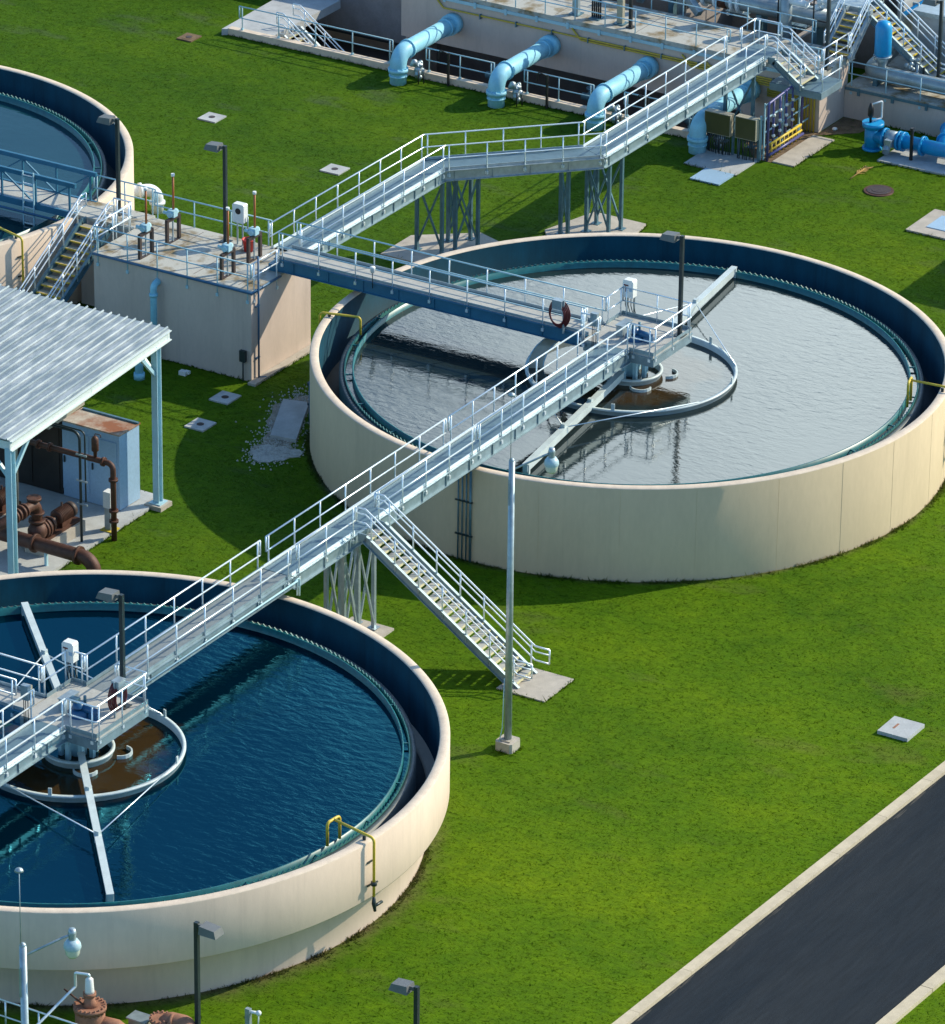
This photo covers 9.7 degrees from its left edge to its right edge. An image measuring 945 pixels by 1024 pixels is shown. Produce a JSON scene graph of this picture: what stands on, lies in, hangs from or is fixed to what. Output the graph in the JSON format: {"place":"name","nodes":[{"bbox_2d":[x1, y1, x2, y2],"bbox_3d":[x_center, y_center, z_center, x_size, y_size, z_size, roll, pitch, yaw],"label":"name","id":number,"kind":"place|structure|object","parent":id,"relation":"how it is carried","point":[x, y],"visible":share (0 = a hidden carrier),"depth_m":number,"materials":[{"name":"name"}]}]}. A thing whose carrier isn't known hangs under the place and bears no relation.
{"place":"outdoors","nodes":[
{"label":"outdoors","id":0,"kind":"place"},
{"bbox_2d":[222,0,340,35],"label":"pavement","id":1,"kind":"structure","parent":0,"point":[316,10],"depth_m":244.78,"materials":[{"name":"concrete"}]},
{"bbox_2d":[276,3,343,50],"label":"staircase","id":2,"kind":"structure","parent":0,"point":[307,38],"depth_m":242.82,"materials":[{"name":"metal"}]},
{"bbox_2d":[324,537,379,630],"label":"support tower","id":3,"kind":"structure","parent":0,"point":[355,601],"depth_m":188.38,"materials":[{"name":"metal"}]},
{"bbox_2d":[317,37,391,60],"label":"pit floor","id":4,"kind":"structure","parent":0,"point":[367,51],"depth_m":248.76,"materials":[{"name":"concrete"}]},
{"bbox_2d":[309,0,944,136],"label":"pipe building","id":5,"kind":"structure","parent":4,"relation":"on","point":[658,29],"depth_m":237.93,"materials":[{"name":"paint"}]},
{"bbox_2d":[437,0,815,132],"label":"wall conduit","id":6,"kind":"object","parent":5,"relation":"attached to","point":[660,56],"depth_m":235.31,"materials":[{"name":"metal"}]},
{"bbox_2d":[668,0,858,45],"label":"steel pipe","id":7,"kind":"object","parent":5,"relation":"on","point":[807,12],"visible":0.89,"depth_m":236.81,"materials":[{"name":"grey metal"}]},
{"bbox_2d":[739,18,842,99],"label":"step landing","id":8,"kind":"object","parent":5,"relation":"attached to","point":[822,87],"visible":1,"depth_m":231.00,"materials":[{"name":"metal"}]},
{"bbox_2d":[767,26,819,92],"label":"staircase","id":9,"kind":"structure","parent":8,"relation":"on","point":[787,75],"depth_m":230.67,"materials":[{"name":"metal"}]},
{"bbox_2d":[779,0,807,38],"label":"upright pipe","id":10,"kind":"object","parent":5,"relation":"attached to","point":[785,6],"visible":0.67,"depth_m":235.84,"materials":[{"name":"metal"}]},
{"bbox_2d":[820,0,832,69],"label":"light post","id":11,"kind":"object","parent":5,"relation":"on","point":[827,40],"visible":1,"depth_m":231.87,"materials":[{"name":"grey metal"}]},
{"bbox_2d":[823,0,872,62],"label":"staircase","id":12,"kind":"structure","parent":5,"relation":"on","point":[838,24],"depth_m":234.07,"materials":[{"name":"metal"}]},
{"bbox_2d":[858,0,944,78],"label":"staircase","id":13,"kind":"structure","parent":5,"relation":"on","point":[923,50],"depth_m":234.72,"materials":[{"name":"metal"}]},
{"bbox_2d":[865,40,944,95],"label":"steel pipe","id":14,"kind":"object","parent":5,"relation":"on","point":[906,79],"visible":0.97,"depth_m":233.32,"materials":[{"name":"metal"}]},
{"bbox_2d":[873,20,892,67],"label":"surge vessel","id":15,"kind":"object","parent":14,"relation":"on","point":[882,54],"visible":1,"depth_m":233.13,"materials":[{"name":"blue paint"}]},
{"bbox_2d":[922,0,943,77],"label":"light post","id":16,"kind":"object","parent":5,"relation":"on","point":[934,3],"visible":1,"depth_m":232.75,"materials":[{"name":"grey metal"}]},
{"bbox_2d":[412,179,480,254],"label":"support tower","id":17,"kind":"structure","parent":0,"point":[453,202],"depth_m":220.31,"materials":[{"name":"metal"}]},
{"bbox_2d":[0,0,944,1023],"bbox_3d":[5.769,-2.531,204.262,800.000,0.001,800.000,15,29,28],"label":"ground","id":18,"kind":"structure","parent":0,"point":[264,110],"depth_m":190.51,"materials":[{"name":"green plant"}]},
{"bbox_2d":[14,867,81,1023],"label":"globe light mast","id":19,"kind":"object","parent":18,"relation":"on","point":[72,946],"visible":1,"depth_m":149.51,"materials":[{"name":"metal"}]},
{"bbox_2d":[0,528,100,569],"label":"rusty header pipe","id":20,"kind":"object","parent":18,"relation":"on","point":[36,542],"visible":0.85,"depth_m":193.38,"materials":[{"name":"orange metal"}]},
{"bbox_2d":[0,65,133,303],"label":"clarifier tank","id":21,"kind":"object","parent":18,"relation":"on","point":[76,113],"visible":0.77,"depth_m":222.87,"materials":[{"name":"beige paint"}]},
{"bbox_2d":[0,149,97,225],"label":"truss bridge","id":22,"kind":"structure","parent":21,"relation":"on","point":[56,202],"depth_m":215.43,"materials":[{"name":"blue metal"}]},
{"bbox_2d":[22,170,34,225],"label":"ladder","id":23,"kind":"object","parent":22,"relation":"attached to","point":[23,190],"visible":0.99,"depth_m":215.01,"materials":[{"name":"silver metal"}]},
{"bbox_2d":[0,101,100,238],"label":"water","id":24,"kind":"structure","parent":21,"relation":"in","point":[24,131],"depth_m":222.59,"materials":[{"name":"blue liquid"}]},
{"bbox_2d":[19,192,114,301],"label":"staircase","id":25,"kind":"structure","parent":18,"relation":"on","point":[71,238],"depth_m":212.37,"materials":[{"name":"metal"}]},
{"bbox_2d":[0,477,152,574],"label":"concrete floor","id":26,"kind":"structure","parent":18,"relation":"on","point":[93,518],"depth_m":197.40,"materials":[{"name":"grey concrete"}]},
{"bbox_2d":[0,407,80,493],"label":"equipment cabinet","id":27,"kind":"object","parent":26,"relation":"on","point":[41,468],"visible":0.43,"depth_m":199.38,"materials":[{"name":"metal"}]},
{"bbox_2d":[0,494,85,556],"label":"pump","id":28,"kind":"object","parent":26,"relation":"on","point":[60,523],"visible":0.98,"depth_m":194.94,"materials":[{"name":"metal"}]},
{"bbox_2d":[50,423,87,541],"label":"electrical conduit","id":29,"kind":"object","parent":26,"relation":"on","point":[70,429],"visible":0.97,"depth_m":194.59,"materials":[{"name":"brown metal"}]},
{"bbox_2d":[29,433,118,540],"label":"rusty riser pipe","id":30,"kind":"object","parent":26,"relation":"on","point":[103,462],"visible":0.96,"depth_m":195.59,"materials":[{"name":"orange metal"}]},
{"bbox_2d":[0,283,171,573],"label":"canopy","id":31,"kind":"object","parent":26,"relation":"on","point":[59,359],"visible":0.91,"depth_m":195.01,"materials":[{"name":"metal"}]},
{"bbox_2d":[62,407,140,510],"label":"equipment cabinet","id":32,"kind":"object","parent":26,"relation":"on","point":[119,443],"visible":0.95,"depth_m":198.05,"materials":[{"name":"metal"}]},
{"bbox_2d":[100,488,119,533],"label":"control pedestal","id":33,"kind":"object","parent":26,"relation":"on","point":[107,504],"visible":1,"depth_m":196.38,"materials":[{"name":"metal"}]},
{"bbox_2d":[37,971,124,1023],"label":"check valve","id":34,"kind":"object","parent":18,"relation":"on","point":[90,1007],"visible":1,"depth_m":164.21,"materials":[{"name":"orange metal"}]},
{"bbox_2d":[68,174,156,305],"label":"stair landing","id":35,"kind":"object","parent":18,"relation":"on","point":[91,210],"visible":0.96,"depth_m":214.27,"materials":[{"name":"metal"}]},
{"bbox_2d":[96,114,125,215],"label":"light post","id":36,"kind":"object","parent":35,"relation":"on","point":[106,119],"visible":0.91,"depth_m":213.01,"materials":[{"name":"black metal"}]},
{"bbox_2d":[126,1010,150,1023],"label":"meter box","id":37,"kind":"object","parent":18,"relation":"on","point":[136,1017],"visible":1,"depth_m":164.83,"materials":[{"name":"metal"}]},
{"bbox_2d":[149,1010,194,1023],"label":"check valve","id":38,"kind":"object","parent":18,"relation":"on","point":[162,1017],"visible":1,"depth_m":164.22,"materials":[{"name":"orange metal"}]},
{"bbox_2d":[184,418,216,431],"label":"ground cover","id":39,"kind":"object","parent":18,"relation":"on","point":[200,424],"visible":1,"depth_m":205.20,"materials":[{"name":"concrete"}]},
{"bbox_2d":[92,191,310,386],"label":"splitter box","id":40,"kind":"object","parent":18,"relation":"on","point":[245,321],"visible":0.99,"depth_m":209.71,"materials":[{"name":"paint"}]},
{"bbox_2d":[136,187,153,259],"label":"sluice gate","id":41,"kind":"structure","parent":40,"relation":"on","point":[145,228],"depth_m":209.90,"materials":[{"name":"metal"}]},
{"bbox_2d":[134,183,164,213],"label":"pipe elbow","id":42,"kind":"object","parent":40,"relation":"on","point":[139,191],"visible":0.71,"depth_m":223.70,"materials":[{"name":"white metal"}]},
{"bbox_2d":[163,173,180,245],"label":"sluice gate","id":43,"kind":"structure","parent":40,"relation":"on","point":[172,214],"depth_m":211.22,"materials":[{"name":"metal"}]},
{"bbox_2d":[203,141,232,242],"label":"light post","id":44,"kind":"object","parent":40,"relation":"on","point":[214,146],"visible":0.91,"depth_m":210.63,"materials":[{"name":"black metal"}]},
{"bbox_2d":[217,207,235,279],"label":"sluice gate","id":45,"kind":"structure","parent":40,"relation":"on","point":[227,248],"depth_m":208.18,"materials":[{"name":"metal"}]},
{"bbox_2d":[232,201,247,244],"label":"gauge panel","id":46,"kind":"object","parent":40,"relation":"on","point":[240,212],"visible":1,"depth_m":210.87,"materials":[{"name":"white metal"}]},
{"bbox_2d":[244,191,261,263],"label":"sluice gate","id":47,"kind":"structure","parent":40,"relation":"on","point":[254,232],"depth_m":209.66,"materials":[{"name":"metal"}]},
{"bbox_2d":[268,222,605,346],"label":"bridge walkway","id":48,"kind":"structure","parent":40,"relation":"on","point":[524,316],"depth_m":205.95,"materials":[{"name":"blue metal"}]},
{"bbox_2d":[549,297,570,333],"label":"hose rack","id":49,"kind":"object","parent":48,"relation":"hanging from","point":[557,303],"visible":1,"depth_m":202.41,"materials":[{"name":"metal"}]},
{"bbox_2d":[193,921,223,1023],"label":"light post","id":50,"kind":"object","parent":18,"relation":"on","point":[207,929],"visible":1,"depth_m":163.20,"materials":[{"name":"black metal"}]},
{"bbox_2d":[0,570,449,1005],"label":"clarifier tank","id":51,"kind":"object","parent":18,"relation":"on","point":[299,910],"visible":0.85,"depth_m":168.70,"materials":[{"name":"beige paint"}]},
{"bbox_2d":[0,602,185,901],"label":"scraper mechanism","id":52,"kind":"object","parent":51,"relation":"on","point":[83,765],"visible":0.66,"depth_m":173.94,"materials":[{"name":"blue paint"}]},
{"bbox_2d":[19,650,149,750],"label":"drive platform","id":53,"kind":"structure","parent":52,"relation":"on","point":[107,727],"depth_m":174.63,"materials":[{"name":"metal"}]},
{"bbox_2d":[0,653,46,725],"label":"bridge walkway","id":54,"kind":"structure","parent":53,"relation":"attached to","point":[10,693],"depth_m":175.40,"materials":[{"name":"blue metal"}]},
{"bbox_2d":[0,689,67,786],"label":"bridge walkway","id":55,"kind":"structure","parent":53,"relation":"attached to","point":[28,744],"depth_m":172.75,"materials":[{"name":"metal"}]},
{"bbox_2d":[62,638,78,679],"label":"control cabinet","id":56,"kind":"object","parent":53,"relation":"attached to","point":[69,645],"visible":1,"depth_m":176.31,"materials":[{"name":"white metal"}]},
{"bbox_2d":[57,689,97,720],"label":"drive unit","id":57,"kind":"object","parent":53,"relation":"on","point":[80,710],"visible":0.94,"depth_m":174.35,"materials":[{"name":"blue paint"}]},
{"bbox_2d":[96,587,131,709],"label":"light post","id":58,"kind":"object","parent":53,"relation":"on","point":[110,595],"visible":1,"depth_m":173.88,"materials":[{"name":"black metal"}]},
{"bbox_2d":[108,676,126,717],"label":"hose rack","id":59,"kind":"object","parent":53,"relation":"on","point":[118,683],"visible":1,"depth_m":174.09,"materials":[{"name":"metal"}]},
{"bbox_2d":[0,610,408,902],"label":"water","id":60,"kind":"structure","parent":51,"relation":"in","point":[292,749],"depth_m":174.40,"materials":[{"name":"blue liquid"}]},
{"bbox_2d":[326,815,382,911],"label":"yellow pipe","id":61,"kind":"object","parent":51,"relation":"attached to","point":[373,883],"visible":1,"depth_m":169.20,"materials":[{"name":"metal"}]},
{"bbox_2d":[209,390,240,404],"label":"manhole cover","id":62,"kind":"object","parent":18,"relation":"on","point":[224,397],"visible":1,"depth_m":207.47,"materials":[{"name":"concrete"}]},
{"bbox_2d":[235,384,309,470],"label":"gravel","id":63,"kind":"structure","parent":18,"relation":"on","point":[280,442],"depth_m":203.80,"materials":[{"name":"grey gravel"}]},
{"bbox_2d":[270,399,308,442],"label":"concrete plank","id":64,"kind":"object","parent":63,"relation":"on","point":[290,418],"visible":1,"depth_m":205.45,"materials":[{"name":"grey concrete"}]},
{"bbox_2d":[250,444,303,462],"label":"gravel patch","id":65,"kind":"object","parent":18,"relation":"on","point":[285,456],"visible":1,"depth_m":202.96,"materials":[{"name":"grey gravel"}]},
{"bbox_2d":[388,978,419,1023],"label":"light post","id":66,"kind":"object","parent":18,"relation":"on","point":[406,987],"visible":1,"depth_m":159.79,"materials":[{"name":"black metal"}]},
{"bbox_2d":[388,12,462,85],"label":"elbow pipe","id":67,"kind":"object","parent":18,"relation":"on","point":[449,24],"visible":1,"depth_m":237.85,"materials":[{"name":"blue metal"}]},
{"bbox_2d":[380,233,498,262],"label":"concrete pad","id":68,"kind":"object","parent":18,"relation":"on","point":[428,243],"visible":0.4,"depth_m":221.09,"materials":[{"name":"beige concrete"}]},
{"bbox_2d":[356,493,549,688],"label":"staircase","id":69,"kind":"structure","parent":18,"relation":"on","point":[457,599],"depth_m":186.75,"materials":[{"name":"metal"}]},
{"bbox_2d":[228,6,706,137],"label":"pit wall","id":70,"kind":"structure","parent":18,"relation":"on","point":[429,74],"depth_m":238.55,"materials":[{"name":"concrete"}]},
{"bbox_2d":[486,34,560,108],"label":"elbow pipe","id":71,"kind":"object","parent":18,"relation":"on","point":[541,48],"visible":1,"depth_m":235.52,"materials":[{"name":"blue metal"}]},
{"bbox_2d":[495,392,558,753],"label":"globe light mast","id":72,"kind":"object","parent":18,"relation":"on","point":[507,742],"visible":1,"depth_m":179.84,"materials":[{"name":"metal"}]},
{"bbox_2d":[496,668,573,702],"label":"concrete pad","id":73,"kind":"object","parent":18,"relation":"on","point":[541,685],"visible":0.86,"depth_m":186.21,"materials":[{"name":"grey concrete"}]},
{"bbox_2d":[545,212,645,235],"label":"concrete pad","id":74,"kind":"object","parent":18,"relation":"on","point":[577,225],"visible":0.35,"depth_m":223.12,"materials":[{"name":"beige concrete"}]},
{"bbox_2d":[585,56,658,130],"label":"elbow pipe","id":75,"kind":"object","parent":18,"relation":"on","point":[639,70],"visible":0.92,"depth_m":233.29,"materials":[{"name":"blue metal"}]},
{"bbox_2d":[310,232,944,581],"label":"clarifier tank","id":76,"kind":"object","parent":18,"relation":"on","point":[833,504],"visible":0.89,"depth_m":195.87,"materials":[{"name":"paint"}]},
{"bbox_2d":[83,316,630,695],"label":"elevated walkway","id":77,"kind":"structure","parent":76,"relation":"on","point":[324,547],"depth_m":187.86,"materials":[{"name":"metal"}]},
{"bbox_2d":[455,471,472,561],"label":"wall conduit","id":78,"kind":"object","parent":76,"relation":"attached to","point":[470,502],"depth_m":194.35,"materials":[{"name":"metal"}]},
{"bbox_2d":[345,267,918,483],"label":"water","id":79,"kind":"structure","parent":76,"relation":"in","point":[816,379],"depth_m":202.44,"materials":[{"name":"grey liquid"}]},
{"bbox_2d":[522,266,737,473],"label":"scraper mechanism","id":80,"kind":"object","parent":79,"relation":"in","point":[631,369],"visible":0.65,"depth_m":201.41,"materials":[{"name":"blue paint"}]},
{"bbox_2d":[527,338,558,367],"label":"scum trough","id":81,"kind":"object","parent":80,"relation":"attached to","point":[544,345],"visible":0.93,"depth_m":203.53,"materials":[{"name":"blue paint"}]},
{"bbox_2d":[580,286,692,367],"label":"drive platform","id":82,"kind":"structure","parent":80,"relation":"on","point":[664,345],"depth_m":202.18,"materials":[{"name":"metal"}]},
{"bbox_2d":[623,277,636,312],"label":"control cabinet","id":83,"kind":"object","parent":82,"relation":"attached to","point":[629,282],"visible":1,"depth_m":203.79,"materials":[{"name":"white metal"}]},
{"bbox_2d":[615,318,652,343],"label":"drive unit","id":84,"kind":"object","parent":82,"relation":"on","point":[641,334],"visible":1,"depth_m":201.94,"materials":[{"name":"blue paint"}]},
{"bbox_2d":[659,231,686,337],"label":"light post","id":85,"kind":"object","parent":82,"relation":"on","point":[671,236],"visible":1,"depth_m":201.33,"materials":[{"name":"brown metal"}]},
{"bbox_2d":[690,168,733,185],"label":"concrete pad","id":86,"kind":"object","parent":18,"relation":"on","point":[710,176],"visible":1,"depth_m":228.26,"materials":[{"name":"grey concrete"}]},
{"bbox_2d":[684,148,756,175],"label":"concrete pad","id":87,"kind":"object","parent":18,"relation":"on","point":[728,163],"visible":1,"depth_m":229.77,"materials":[{"name":"grey concrete"}]},
{"bbox_2d":[705,108,734,154],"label":"electrical cabinet","id":88,"kind":"object","parent":87,"relation":"on","point":[720,123],"visible":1,"depth_m":230.08,"materials":[{"name":"grey metal"}]},
{"bbox_2d":[735,113,760,161],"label":"electrical cabinet","id":89,"kind":"object","parent":87,"relation":"on","point":[747,127],"visible":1,"depth_m":229.45,"materials":[{"name":"grey metal"}]},
{"bbox_2d":[687,79,760,154],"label":"elbow pipe","id":90,"kind":"object","parent":18,"relation":"on","point":[697,137],"visible":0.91,"depth_m":230.69,"materials":[{"name":"blue metal"}]},
{"bbox_2d":[612,761,944,1023],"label":"kerb","id":91,"kind":"structure","parent":18,"relation":"on","point":[712,951],"depth_m":172.92,"materials":[{"name":"concrete"}]},
{"bbox_2d":[772,135,833,166],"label":"concrete pad","id":92,"kind":"object","parent":18,"relation":"on","point":[792,157],"visible":1,"depth_m":231.05,"materials":[{"name":"beige concrete"}]},
{"bbox_2d":[864,185,893,196],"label":"manhole","id":93,"kind":"object","parent":18,"relation":"on","point":[879,190],"visible":1,"depth_m":227.03,"materials":[{"name":"orange metal"}]},
{"bbox_2d":[877,716,924,741],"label":"ground cover","id":94,"kind":"object","parent":18,"relation":"on","point":[900,728],"visible":1,"depth_m":183.46,"materials":[{"name":"concrete"}]},
{"bbox_2d":[862,101,944,157],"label":"blue pipeline","id":95,"kind":"object","parent":18,"relation":"on","point":[877,137],"visible":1,"depth_m":230.49,"materials":[{"name":"paint"}]},
{"bbox_2d":[876,965,944,1023],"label":"kerb","id":96,"kind":"structure","parent":18,"relation":"on","point":[915,998],"depth_m":167.39,"materials":[{"name":"concrete"}]},
{"bbox_2d":[877,149,944,175],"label":"concrete pad","id":97,"kind":"object","parent":18,"relation":"on","point":[930,164],"visible":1,"depth_m":230.01,"materials":[{"name":"grey concrete"}]},
{"bbox_2d":[905,209,944,239],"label":"ground cover","id":98,"kind":"object","parent":18,"relation":"on","point":[932,223],"visible":1,"depth_m":223.58,"materials":[{"name":"concrete"}]},
{"bbox_2d":[555,157,625,234],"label":"support tower","id":99,"kind":"structure","parent":0,"point":[564,196],"depth_m":221.95,"materials":[{"name":"metal"}]},
{"bbox_2d":[631,775,944,1023],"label":"road","id":100,"kind":"structure","parent":0,"point":[856,935],"depth_m":170.47,"materials":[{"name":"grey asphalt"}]},
{"bbox_2d":[746,117,864,162],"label":"soil","id":101,"kind":"structure","parent":0,"point":[844,124],"depth_m":233.09,"materials":[{"name":"brown soil"}]},
{"bbox_2d":[723,76,756,148],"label":"support tower","id":102,"kind":"structure","parent":101,"relation":"on","point":[752,85],"depth_m":230.60,"materials":[{"name":"metal"}]},
{"bbox_2d":[269,34,767,252],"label":"angled walkway","id":103,"kind":"structure","parent":102,"relation":"on","point":[365,210],"depth_m":219.75,"materials":[{"name":"metal"}]},
{"bbox_2d":[759,85,808,161],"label":"pipe rack","id":104,"kind":"object","parent":101,"relation":"on","point":[781,139],"visible":1,"depth_m":230.41,"materials":[{"name":"blue metal"}]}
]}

